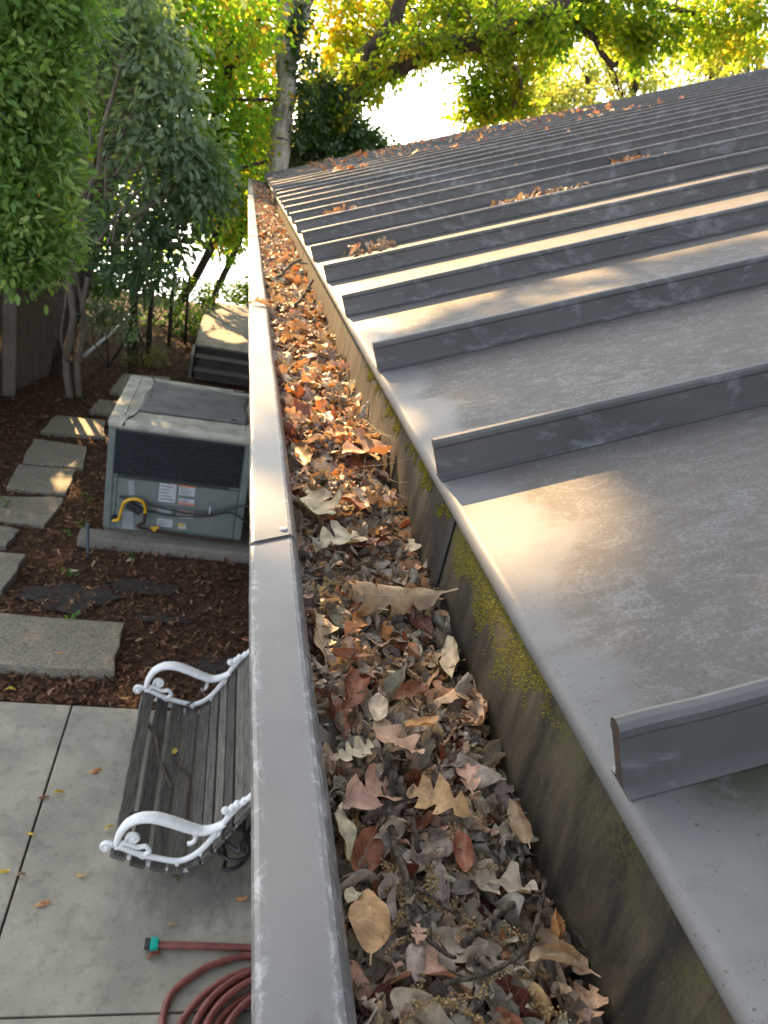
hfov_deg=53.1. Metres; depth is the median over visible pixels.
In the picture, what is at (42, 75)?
laurel tree
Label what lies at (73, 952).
patio
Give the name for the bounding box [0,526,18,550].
stepping stone
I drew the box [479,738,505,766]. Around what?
dry leaf
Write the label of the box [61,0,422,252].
shade tree
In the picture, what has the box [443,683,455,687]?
dry leaf
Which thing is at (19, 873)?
dry leaf
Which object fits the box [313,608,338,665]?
dry leaf
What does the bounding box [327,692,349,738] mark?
dry leaf
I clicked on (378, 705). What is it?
dry leaf
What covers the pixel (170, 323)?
sapling
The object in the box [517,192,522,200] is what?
dry leaf
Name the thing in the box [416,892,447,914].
catkin
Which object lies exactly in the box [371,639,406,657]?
dry leaf
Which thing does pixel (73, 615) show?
seedling
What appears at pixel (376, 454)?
cobweb
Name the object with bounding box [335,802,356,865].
dry leaf
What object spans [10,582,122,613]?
weed fabric
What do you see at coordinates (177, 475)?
air conditioner
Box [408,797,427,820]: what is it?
dry leaf
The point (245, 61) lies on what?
maple tree
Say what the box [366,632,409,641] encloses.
dry leaf
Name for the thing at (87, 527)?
plastic stake
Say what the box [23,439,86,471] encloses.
stepping stone
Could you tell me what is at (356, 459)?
dry leaf
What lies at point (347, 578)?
dry leaf
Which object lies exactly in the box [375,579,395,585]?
dry leaf
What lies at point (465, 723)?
dry leaf
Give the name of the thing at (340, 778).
dry leaf
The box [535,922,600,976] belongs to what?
dry leaf
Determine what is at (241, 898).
dry leaf
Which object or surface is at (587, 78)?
tree
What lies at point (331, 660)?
dry leaf
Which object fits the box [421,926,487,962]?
dry leaf
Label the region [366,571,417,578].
dry leaf
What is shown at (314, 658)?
dry leaf
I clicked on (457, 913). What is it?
twig
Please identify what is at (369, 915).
dry leaf
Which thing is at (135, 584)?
weed fabric
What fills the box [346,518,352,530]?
dry leaf
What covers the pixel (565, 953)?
dry leaf
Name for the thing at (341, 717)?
dry leaf
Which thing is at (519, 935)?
catkin
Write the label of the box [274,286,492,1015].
leaf mould
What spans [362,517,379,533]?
dry leaf
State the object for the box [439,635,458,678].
dry leaf
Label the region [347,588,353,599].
catkin
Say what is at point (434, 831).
dry leaf
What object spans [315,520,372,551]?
dry leaf
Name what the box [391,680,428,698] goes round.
dry leaf
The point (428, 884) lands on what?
catkin
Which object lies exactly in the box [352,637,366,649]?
dry leaf
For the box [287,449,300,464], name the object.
dry leaf
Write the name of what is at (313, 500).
dry leaf
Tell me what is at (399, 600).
dry leaf
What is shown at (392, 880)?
dry leaf
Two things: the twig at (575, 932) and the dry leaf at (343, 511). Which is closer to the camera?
the twig at (575, 932)
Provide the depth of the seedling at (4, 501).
7.25 m
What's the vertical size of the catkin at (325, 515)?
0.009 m
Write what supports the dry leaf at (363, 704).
on the leaf litter
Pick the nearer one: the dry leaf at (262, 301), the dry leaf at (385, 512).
the dry leaf at (385, 512)
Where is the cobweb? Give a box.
[342,408,404,497]
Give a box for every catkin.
[319,598,330,610]
[323,575,339,585]
[324,513,341,516]
[333,570,344,580]
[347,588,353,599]
[358,911,402,942]
[360,647,370,660]
[380,858,394,894]
[383,927,441,953]
[395,696,407,712]
[396,880,405,925]
[399,971,425,1023]
[414,990,482,1011]
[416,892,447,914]
[423,767,432,782]
[423,871,433,905]
[426,861,442,895]
[435,997,484,1023]
[446,822,461,850]
[449,900,475,928]
[457,862,496,876]
[478,967,511,995]
[498,920,527,941]
[529,1000,570,1021]
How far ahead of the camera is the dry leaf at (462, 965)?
0.56 m
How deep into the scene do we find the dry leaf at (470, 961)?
0.55 m
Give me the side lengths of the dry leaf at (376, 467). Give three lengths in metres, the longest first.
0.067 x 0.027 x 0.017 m
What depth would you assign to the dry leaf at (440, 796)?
0.68 m
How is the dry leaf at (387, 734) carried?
on the leaf litter
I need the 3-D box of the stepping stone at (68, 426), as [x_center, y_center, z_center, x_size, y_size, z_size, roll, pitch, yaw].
[-3.804,-1.035,9.460,0.715,0.066,0.632,3,25,-20]
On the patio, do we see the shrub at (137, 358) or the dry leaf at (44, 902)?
the dry leaf at (44, 902)
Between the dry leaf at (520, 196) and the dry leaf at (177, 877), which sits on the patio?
the dry leaf at (177, 877)
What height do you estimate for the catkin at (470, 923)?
0.008 m
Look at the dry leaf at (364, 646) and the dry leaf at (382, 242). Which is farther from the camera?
the dry leaf at (382, 242)
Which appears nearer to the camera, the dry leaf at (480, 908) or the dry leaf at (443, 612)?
the dry leaf at (480, 908)
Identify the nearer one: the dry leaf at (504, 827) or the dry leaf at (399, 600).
the dry leaf at (504, 827)
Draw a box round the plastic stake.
[85,523,89,556]
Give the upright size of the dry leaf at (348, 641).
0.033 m
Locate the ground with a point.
(16, 547)
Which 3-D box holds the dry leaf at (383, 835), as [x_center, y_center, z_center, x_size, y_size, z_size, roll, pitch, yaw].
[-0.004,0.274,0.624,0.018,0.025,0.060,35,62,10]
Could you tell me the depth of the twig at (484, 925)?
0.57 m
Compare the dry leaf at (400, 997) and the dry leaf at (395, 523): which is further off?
the dry leaf at (395, 523)
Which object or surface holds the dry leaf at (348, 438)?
on the leaf litter
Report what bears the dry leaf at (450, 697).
on the leaf litter
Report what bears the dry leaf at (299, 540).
on the dry leaf
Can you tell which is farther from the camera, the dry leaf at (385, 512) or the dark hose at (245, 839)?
the dark hose at (245, 839)
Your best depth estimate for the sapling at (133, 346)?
12.56 m
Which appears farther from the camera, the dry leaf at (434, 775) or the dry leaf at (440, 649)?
the dry leaf at (440, 649)
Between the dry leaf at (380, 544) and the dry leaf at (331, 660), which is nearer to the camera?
the dry leaf at (331, 660)
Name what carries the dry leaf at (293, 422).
on the leaf litter
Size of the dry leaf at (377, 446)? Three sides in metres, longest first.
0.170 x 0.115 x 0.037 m
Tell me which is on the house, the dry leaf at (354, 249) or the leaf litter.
the dry leaf at (354, 249)
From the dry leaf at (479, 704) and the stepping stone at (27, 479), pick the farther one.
the stepping stone at (27, 479)
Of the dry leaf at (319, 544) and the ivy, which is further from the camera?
the ivy
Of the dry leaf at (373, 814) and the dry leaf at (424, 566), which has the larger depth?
the dry leaf at (424, 566)
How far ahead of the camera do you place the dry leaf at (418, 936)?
0.55 m
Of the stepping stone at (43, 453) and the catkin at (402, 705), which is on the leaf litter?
the catkin at (402, 705)
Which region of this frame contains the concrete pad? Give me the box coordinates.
[77,485,249,563]
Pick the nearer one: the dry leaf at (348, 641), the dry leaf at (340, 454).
the dry leaf at (348, 641)
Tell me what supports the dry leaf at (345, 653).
on the leaf litter
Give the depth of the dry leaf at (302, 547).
1.06 m
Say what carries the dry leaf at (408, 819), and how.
on the leaf litter
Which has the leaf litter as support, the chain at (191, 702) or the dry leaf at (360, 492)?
the dry leaf at (360, 492)
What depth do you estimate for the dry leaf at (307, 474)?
1.32 m
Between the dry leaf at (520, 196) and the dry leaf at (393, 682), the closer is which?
the dry leaf at (393, 682)
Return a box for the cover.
[122,373,249,425]
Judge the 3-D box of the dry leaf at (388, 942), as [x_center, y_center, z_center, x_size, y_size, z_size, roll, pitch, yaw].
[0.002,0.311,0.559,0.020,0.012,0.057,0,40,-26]
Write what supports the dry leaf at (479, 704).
on the leaf litter
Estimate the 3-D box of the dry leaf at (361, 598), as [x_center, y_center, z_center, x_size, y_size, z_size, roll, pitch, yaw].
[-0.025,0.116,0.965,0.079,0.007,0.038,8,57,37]
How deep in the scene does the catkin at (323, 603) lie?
0.94 m
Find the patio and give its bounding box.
[0,702,251,1023]
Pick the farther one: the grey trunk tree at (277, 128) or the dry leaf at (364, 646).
the grey trunk tree at (277, 128)
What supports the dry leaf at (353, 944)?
on the leaf litter
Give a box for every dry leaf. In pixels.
[0,868,10,872]
[15,872,25,875]
[35,900,50,906]
[74,872,86,876]
[88,767,101,773]
[146,950,161,958]
[173,875,180,884]
[235,896,247,900]
[246,297,269,306]
[284,414,297,435]
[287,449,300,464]
[289,438,312,464]
[290,482,305,490]
[291,494,303,507]
[293,465,322,485]
[296,472,310,483]
[296,483,341,514]
[297,536,313,551]
[298,545,305,559]
[301,573,323,580]
[303,591,314,597]
[310,457,333,473]
[310,536,330,558]
[310,654,317,666]
[311,647,333,667]
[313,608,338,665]
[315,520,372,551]
[317,424,353,436]
[318,712,344,734]
[319,723,352,751]
[321,448,346,458]
[322,635,338,667]
[324,618,331,638]
[327,646,369,658]
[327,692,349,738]
[329,765,357,794]
[331,736,373,760]
[331,761,380,779]
[333,487,368,507]
[333,763,401,813]
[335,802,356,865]
[338,463,364,476]
[338,610,351,618]
[338,706,344,726]
[339,535,391,546]
[339,609,373,640]
[340,501,354,514]
[342,428,392,454]
[342,636,387,676]
[343,433,351,442]
[343,527,367,535]
[343,575,356,584]
[344,666,370,712]
[345,480,371,513]
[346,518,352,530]
[346,580,457,619]
[346,928,386,968]
[348,589,387,613]
[348,888,390,964]
[349,959,371,1014]
[350,245,357,254]
[350,455,363,468]
[351,826,383,880]
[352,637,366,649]
[353,692,372,718]
[354,541,378,560]
[361,535,387,552]
[361,799,407,825]
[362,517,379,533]
[362,774,388,786]
[363,720,424,753]
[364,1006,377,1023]
[365,705,411,758]
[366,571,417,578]
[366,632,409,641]
[368,469,396,493]
[368,688,387,720]
[370,468,389,487]
[370,815,407,870]
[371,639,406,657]
[372,461,378,475]
[373,527,400,537]
[374,607,380,635]
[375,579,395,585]
[376,236,389,251]
[378,873,429,927]
[381,503,391,522]
[381,631,428,664]
[381,903,400,963]
[382,655,407,701]
[383,941,472,1003]
[389,515,409,526]
[390,987,453,1023]
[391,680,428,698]
[391,849,446,866]
[398,845,415,885]
[399,797,413,813]
[401,641,408,669]
[401,808,413,837]
[403,577,445,612]
[404,715,438,726]
[406,608,448,617]
[406,697,448,721]
[406,942,426,987]
[407,772,482,821]
[407,811,437,834]
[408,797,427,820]
[409,614,432,632]
[409,828,454,855]
[410,923,426,943]
[414,562,428,575]
[419,559,426,574]
[421,764,455,784]
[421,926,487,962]
[430,764,460,782]
[434,688,476,712]
[435,755,492,792]
[436,640,460,659]
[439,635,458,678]
[441,716,477,726]
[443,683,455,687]
[446,672,473,733]
[453,823,473,871]
[453,859,537,894]
[454,672,462,683]
[454,894,492,919]
[454,962,478,967]
[456,752,506,788]
[456,763,480,796]
[461,679,486,725]
[461,980,487,1020]
[465,954,487,970]
[474,891,485,901]
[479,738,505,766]
[482,882,530,933]
[493,819,537,842]
[507,799,531,847]
[511,930,530,968]
[512,943,562,1017]
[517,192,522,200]
[523,943,582,971]
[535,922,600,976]
[551,996,602,1023]
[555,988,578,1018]
[557,1012,567,1023]
[570,981,607,1023]
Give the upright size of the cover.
0.106 m
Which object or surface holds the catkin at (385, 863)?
on the leaf litter
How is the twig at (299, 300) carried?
on the leaf litter
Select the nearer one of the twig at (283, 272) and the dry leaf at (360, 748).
the dry leaf at (360, 748)
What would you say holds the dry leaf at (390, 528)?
on the leaf litter
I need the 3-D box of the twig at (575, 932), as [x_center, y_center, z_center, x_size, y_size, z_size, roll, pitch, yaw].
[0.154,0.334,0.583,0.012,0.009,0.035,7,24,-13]
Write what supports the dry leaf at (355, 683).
on the leaf litter
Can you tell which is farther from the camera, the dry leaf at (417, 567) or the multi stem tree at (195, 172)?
the multi stem tree at (195, 172)
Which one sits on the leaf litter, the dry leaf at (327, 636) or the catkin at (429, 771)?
the dry leaf at (327, 636)
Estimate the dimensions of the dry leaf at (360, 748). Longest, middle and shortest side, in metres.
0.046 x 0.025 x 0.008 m
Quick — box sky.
[159,0,767,144]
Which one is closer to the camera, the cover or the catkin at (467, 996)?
the catkin at (467, 996)
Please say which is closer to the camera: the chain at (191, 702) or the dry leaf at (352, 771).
the dry leaf at (352, 771)
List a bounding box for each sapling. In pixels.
[128,270,138,358]
[145,292,154,353]
[167,277,174,346]
[183,273,190,344]
[211,119,289,302]
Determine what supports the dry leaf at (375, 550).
on the leaf litter
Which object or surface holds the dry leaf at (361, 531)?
on the leaf litter
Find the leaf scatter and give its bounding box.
[307,87,719,257]
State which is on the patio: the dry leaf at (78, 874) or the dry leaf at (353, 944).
the dry leaf at (78, 874)
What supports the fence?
on the ground
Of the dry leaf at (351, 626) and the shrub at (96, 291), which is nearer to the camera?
the dry leaf at (351, 626)
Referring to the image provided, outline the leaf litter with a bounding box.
[252,181,591,1023]
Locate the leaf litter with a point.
(332, 401)
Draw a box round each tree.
[0,0,243,314]
[31,0,237,374]
[36,107,189,270]
[49,0,247,398]
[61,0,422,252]
[63,0,332,319]
[246,0,313,306]
[288,0,767,168]
[506,45,598,122]
[518,34,630,108]
[562,28,705,103]
[648,40,746,91]
[702,31,767,78]
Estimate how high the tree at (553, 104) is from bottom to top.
10.244 m
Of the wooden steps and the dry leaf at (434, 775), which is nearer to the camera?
the dry leaf at (434, 775)
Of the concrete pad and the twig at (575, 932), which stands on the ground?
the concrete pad
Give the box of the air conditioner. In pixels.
[103,375,249,544]
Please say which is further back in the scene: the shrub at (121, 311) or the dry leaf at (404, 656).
the shrub at (121, 311)
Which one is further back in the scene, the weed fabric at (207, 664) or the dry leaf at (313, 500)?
the weed fabric at (207, 664)
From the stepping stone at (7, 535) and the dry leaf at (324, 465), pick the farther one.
the stepping stone at (7, 535)
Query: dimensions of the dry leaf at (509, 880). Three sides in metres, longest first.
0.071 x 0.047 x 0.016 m
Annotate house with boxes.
[248,68,767,1023]
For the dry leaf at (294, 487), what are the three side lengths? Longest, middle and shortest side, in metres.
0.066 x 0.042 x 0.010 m
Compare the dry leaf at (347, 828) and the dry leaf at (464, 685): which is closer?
the dry leaf at (347, 828)
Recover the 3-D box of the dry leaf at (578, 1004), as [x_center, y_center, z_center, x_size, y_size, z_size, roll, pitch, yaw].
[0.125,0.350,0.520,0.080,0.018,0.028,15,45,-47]
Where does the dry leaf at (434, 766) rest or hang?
on the leaf litter
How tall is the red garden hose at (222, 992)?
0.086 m
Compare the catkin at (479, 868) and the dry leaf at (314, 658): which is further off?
the dry leaf at (314, 658)
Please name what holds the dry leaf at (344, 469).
on the leaf litter
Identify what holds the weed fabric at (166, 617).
on the ground
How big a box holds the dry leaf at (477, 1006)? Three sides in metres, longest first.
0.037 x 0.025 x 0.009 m
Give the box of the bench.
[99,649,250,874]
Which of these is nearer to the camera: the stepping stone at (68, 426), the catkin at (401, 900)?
the catkin at (401, 900)
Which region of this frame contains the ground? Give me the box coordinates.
[0,290,248,936]
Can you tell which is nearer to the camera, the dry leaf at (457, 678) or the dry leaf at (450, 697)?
the dry leaf at (450, 697)
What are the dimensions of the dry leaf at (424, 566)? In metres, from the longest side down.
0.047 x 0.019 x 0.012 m
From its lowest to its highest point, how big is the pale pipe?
0.096 m
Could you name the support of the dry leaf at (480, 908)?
on the leaf litter
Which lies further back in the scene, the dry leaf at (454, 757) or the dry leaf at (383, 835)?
the dry leaf at (454, 757)
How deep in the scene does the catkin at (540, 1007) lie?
0.52 m
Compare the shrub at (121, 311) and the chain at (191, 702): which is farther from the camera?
the shrub at (121, 311)
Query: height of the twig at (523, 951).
0.033 m
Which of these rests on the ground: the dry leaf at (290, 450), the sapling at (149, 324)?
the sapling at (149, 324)
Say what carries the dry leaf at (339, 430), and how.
on the leaf litter
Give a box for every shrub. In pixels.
[77,290,142,367]
[85,261,141,344]
[105,253,196,339]
[119,339,178,370]
[140,292,220,337]
[166,266,238,315]
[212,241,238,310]
[225,272,248,306]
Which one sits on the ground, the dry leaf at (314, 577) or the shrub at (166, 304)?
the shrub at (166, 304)
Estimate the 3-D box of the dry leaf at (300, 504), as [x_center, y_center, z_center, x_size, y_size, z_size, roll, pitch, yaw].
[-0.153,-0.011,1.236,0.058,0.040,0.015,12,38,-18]
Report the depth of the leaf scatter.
9.20 m
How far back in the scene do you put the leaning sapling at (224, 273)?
15.78 m
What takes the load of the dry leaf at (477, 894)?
on the leaf mould
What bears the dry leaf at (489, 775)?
on the leaf litter
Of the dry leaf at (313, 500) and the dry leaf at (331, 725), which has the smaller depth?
the dry leaf at (331, 725)
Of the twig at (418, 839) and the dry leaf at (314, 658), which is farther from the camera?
the dry leaf at (314, 658)
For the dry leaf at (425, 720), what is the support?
on the leaf litter
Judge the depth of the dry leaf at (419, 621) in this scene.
0.96 m
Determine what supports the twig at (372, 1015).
on the leaf litter
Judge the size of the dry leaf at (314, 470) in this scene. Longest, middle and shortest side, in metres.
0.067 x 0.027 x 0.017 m
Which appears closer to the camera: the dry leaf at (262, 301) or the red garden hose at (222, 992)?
the dry leaf at (262, 301)
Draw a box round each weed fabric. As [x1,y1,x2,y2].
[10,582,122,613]
[99,579,179,595]
[133,613,191,623]
[191,654,239,683]
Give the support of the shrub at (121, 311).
on the ground
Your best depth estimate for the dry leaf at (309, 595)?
0.97 m
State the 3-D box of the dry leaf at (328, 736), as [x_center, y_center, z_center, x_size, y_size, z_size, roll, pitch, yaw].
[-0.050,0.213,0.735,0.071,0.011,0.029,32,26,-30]
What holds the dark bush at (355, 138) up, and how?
on the ground
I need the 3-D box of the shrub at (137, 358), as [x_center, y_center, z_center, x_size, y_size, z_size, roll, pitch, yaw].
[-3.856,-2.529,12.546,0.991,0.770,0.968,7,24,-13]
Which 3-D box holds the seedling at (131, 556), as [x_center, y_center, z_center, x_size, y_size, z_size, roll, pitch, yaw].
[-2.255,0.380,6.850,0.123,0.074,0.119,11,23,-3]
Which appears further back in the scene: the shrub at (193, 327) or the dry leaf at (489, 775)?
the shrub at (193, 327)
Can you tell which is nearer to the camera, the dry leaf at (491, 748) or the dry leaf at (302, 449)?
the dry leaf at (491, 748)
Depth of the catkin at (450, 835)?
0.65 m
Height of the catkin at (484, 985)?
0.007 m
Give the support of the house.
on the ground
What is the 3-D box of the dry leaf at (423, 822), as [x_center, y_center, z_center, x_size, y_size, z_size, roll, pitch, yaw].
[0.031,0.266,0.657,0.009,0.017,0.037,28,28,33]
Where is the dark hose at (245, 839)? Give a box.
[216,816,250,871]
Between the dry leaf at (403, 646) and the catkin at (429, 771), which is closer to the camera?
the catkin at (429, 771)
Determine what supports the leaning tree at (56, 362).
on the ground
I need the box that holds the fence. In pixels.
[0,257,54,396]
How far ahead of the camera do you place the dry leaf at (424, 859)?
0.62 m
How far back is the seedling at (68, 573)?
6.36 m
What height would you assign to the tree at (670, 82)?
13.426 m
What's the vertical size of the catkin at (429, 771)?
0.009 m
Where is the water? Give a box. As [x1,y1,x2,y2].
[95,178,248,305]
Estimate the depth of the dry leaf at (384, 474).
1.41 m
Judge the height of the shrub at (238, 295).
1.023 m
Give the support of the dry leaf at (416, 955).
on the leaf litter
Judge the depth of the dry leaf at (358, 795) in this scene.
0.67 m
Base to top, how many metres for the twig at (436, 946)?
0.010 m
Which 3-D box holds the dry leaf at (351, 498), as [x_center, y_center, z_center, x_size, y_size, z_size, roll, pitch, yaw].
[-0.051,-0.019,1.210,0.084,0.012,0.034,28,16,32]
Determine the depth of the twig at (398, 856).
0.61 m
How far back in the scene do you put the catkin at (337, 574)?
1.02 m
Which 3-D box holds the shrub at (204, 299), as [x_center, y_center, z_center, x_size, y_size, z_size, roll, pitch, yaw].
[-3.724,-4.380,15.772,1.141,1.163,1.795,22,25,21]
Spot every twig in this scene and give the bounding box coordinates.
[148,723,172,789]
[276,258,307,279]
[294,279,313,306]
[381,769,424,941]
[403,809,428,853]
[410,884,466,923]
[424,926,456,958]
[442,878,546,986]
[460,893,541,948]
[573,929,591,965]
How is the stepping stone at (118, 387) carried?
on the ground
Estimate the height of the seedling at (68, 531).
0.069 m
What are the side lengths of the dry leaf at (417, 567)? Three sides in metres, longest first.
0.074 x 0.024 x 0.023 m
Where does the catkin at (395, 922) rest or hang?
on the dry leaf at (353, 944)
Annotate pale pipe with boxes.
[82,318,124,357]
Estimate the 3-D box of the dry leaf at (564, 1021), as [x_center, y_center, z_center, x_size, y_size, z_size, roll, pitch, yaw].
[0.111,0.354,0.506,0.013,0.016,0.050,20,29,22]
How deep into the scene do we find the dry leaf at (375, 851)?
0.62 m
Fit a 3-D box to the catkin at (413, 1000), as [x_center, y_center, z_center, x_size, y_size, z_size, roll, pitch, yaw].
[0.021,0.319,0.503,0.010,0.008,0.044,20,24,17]
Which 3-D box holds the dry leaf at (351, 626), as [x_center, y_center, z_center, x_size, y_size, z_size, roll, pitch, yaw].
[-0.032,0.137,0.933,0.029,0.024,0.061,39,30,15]
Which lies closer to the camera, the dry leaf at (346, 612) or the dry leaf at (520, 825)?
the dry leaf at (520, 825)
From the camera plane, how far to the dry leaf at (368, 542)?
1.13 m
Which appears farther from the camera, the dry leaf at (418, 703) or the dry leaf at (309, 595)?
the dry leaf at (309, 595)
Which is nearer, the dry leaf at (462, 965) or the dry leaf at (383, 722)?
the dry leaf at (462, 965)
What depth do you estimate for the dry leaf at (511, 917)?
0.60 m
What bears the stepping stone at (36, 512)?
on the ground
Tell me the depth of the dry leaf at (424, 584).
1.00 m
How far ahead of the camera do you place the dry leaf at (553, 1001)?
0.56 m
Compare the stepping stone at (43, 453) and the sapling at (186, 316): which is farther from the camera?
the sapling at (186, 316)
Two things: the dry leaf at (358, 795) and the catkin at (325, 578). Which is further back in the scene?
the catkin at (325, 578)
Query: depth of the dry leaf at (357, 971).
0.52 m
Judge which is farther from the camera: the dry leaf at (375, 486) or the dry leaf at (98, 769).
the dry leaf at (98, 769)
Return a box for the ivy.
[277,0,330,154]
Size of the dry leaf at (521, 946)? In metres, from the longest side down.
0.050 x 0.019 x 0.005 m
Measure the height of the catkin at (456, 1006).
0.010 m
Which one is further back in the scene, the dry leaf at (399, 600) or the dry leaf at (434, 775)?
the dry leaf at (399, 600)
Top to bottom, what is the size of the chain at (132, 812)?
0.116 m
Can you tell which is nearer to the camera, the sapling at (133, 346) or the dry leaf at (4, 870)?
the dry leaf at (4, 870)
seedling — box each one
[0,497,10,506]
[60,566,79,576]
[61,528,73,535]
[64,610,80,618]
[81,492,93,501]
[122,552,135,559]
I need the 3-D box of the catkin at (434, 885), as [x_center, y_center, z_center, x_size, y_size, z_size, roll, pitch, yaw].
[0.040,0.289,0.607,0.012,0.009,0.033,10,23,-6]
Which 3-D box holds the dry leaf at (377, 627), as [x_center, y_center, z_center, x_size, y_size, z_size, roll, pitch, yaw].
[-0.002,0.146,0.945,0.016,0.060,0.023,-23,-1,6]
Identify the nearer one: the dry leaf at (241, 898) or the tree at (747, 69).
the dry leaf at (241, 898)
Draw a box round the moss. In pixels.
[364,363,565,733]
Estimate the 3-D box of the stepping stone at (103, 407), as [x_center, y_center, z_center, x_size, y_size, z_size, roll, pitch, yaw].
[-3.633,-1.370,10.289,0.499,0.090,0.536,7,24,-13]
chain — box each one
[128,810,141,832]
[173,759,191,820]
[185,681,205,707]
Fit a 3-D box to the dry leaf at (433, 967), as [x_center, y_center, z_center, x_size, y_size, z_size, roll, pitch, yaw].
[0.027,0.324,0.530,0.073,0.040,0.040,9,-11,-9]
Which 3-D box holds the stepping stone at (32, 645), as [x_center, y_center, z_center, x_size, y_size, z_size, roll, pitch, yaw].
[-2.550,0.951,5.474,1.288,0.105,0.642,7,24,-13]
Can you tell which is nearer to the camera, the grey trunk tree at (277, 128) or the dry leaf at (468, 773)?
the dry leaf at (468, 773)
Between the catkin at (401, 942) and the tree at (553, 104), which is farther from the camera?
the tree at (553, 104)
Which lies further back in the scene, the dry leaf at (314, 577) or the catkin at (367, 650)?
the dry leaf at (314, 577)
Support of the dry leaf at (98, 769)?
on the patio
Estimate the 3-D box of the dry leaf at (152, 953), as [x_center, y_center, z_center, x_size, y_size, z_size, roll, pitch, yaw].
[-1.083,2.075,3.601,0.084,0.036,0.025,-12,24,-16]
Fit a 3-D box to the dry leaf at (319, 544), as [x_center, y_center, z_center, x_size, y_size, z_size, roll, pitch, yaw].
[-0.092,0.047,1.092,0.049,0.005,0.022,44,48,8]
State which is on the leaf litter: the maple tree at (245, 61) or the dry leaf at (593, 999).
the dry leaf at (593, 999)
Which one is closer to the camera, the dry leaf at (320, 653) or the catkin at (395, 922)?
the catkin at (395, 922)
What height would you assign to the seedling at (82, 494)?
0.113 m
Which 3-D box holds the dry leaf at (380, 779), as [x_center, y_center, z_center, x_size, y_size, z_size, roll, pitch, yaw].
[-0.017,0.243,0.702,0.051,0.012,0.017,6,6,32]
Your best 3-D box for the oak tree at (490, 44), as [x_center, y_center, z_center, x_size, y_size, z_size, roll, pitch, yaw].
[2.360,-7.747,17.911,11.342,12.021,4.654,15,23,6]
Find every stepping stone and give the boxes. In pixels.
[0,496,63,528]
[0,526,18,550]
[0,552,25,597]
[0,613,123,679]
[6,464,75,496]
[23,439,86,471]
[41,415,105,439]
[89,399,117,416]
[109,374,169,396]
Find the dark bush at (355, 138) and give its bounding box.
[289,54,402,167]
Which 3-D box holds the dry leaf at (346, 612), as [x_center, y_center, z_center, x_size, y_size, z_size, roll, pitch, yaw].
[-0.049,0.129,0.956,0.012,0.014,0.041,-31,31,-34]
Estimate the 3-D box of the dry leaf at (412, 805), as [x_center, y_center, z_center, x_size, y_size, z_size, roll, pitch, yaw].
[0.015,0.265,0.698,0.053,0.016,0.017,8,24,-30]
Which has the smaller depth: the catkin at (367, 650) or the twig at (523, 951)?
the twig at (523, 951)
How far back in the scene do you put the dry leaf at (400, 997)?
0.50 m
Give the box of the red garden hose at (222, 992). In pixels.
[144,936,250,1023]
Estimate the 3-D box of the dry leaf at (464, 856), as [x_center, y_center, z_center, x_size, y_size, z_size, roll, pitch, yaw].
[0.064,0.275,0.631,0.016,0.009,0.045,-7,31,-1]
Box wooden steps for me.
[188,302,248,386]

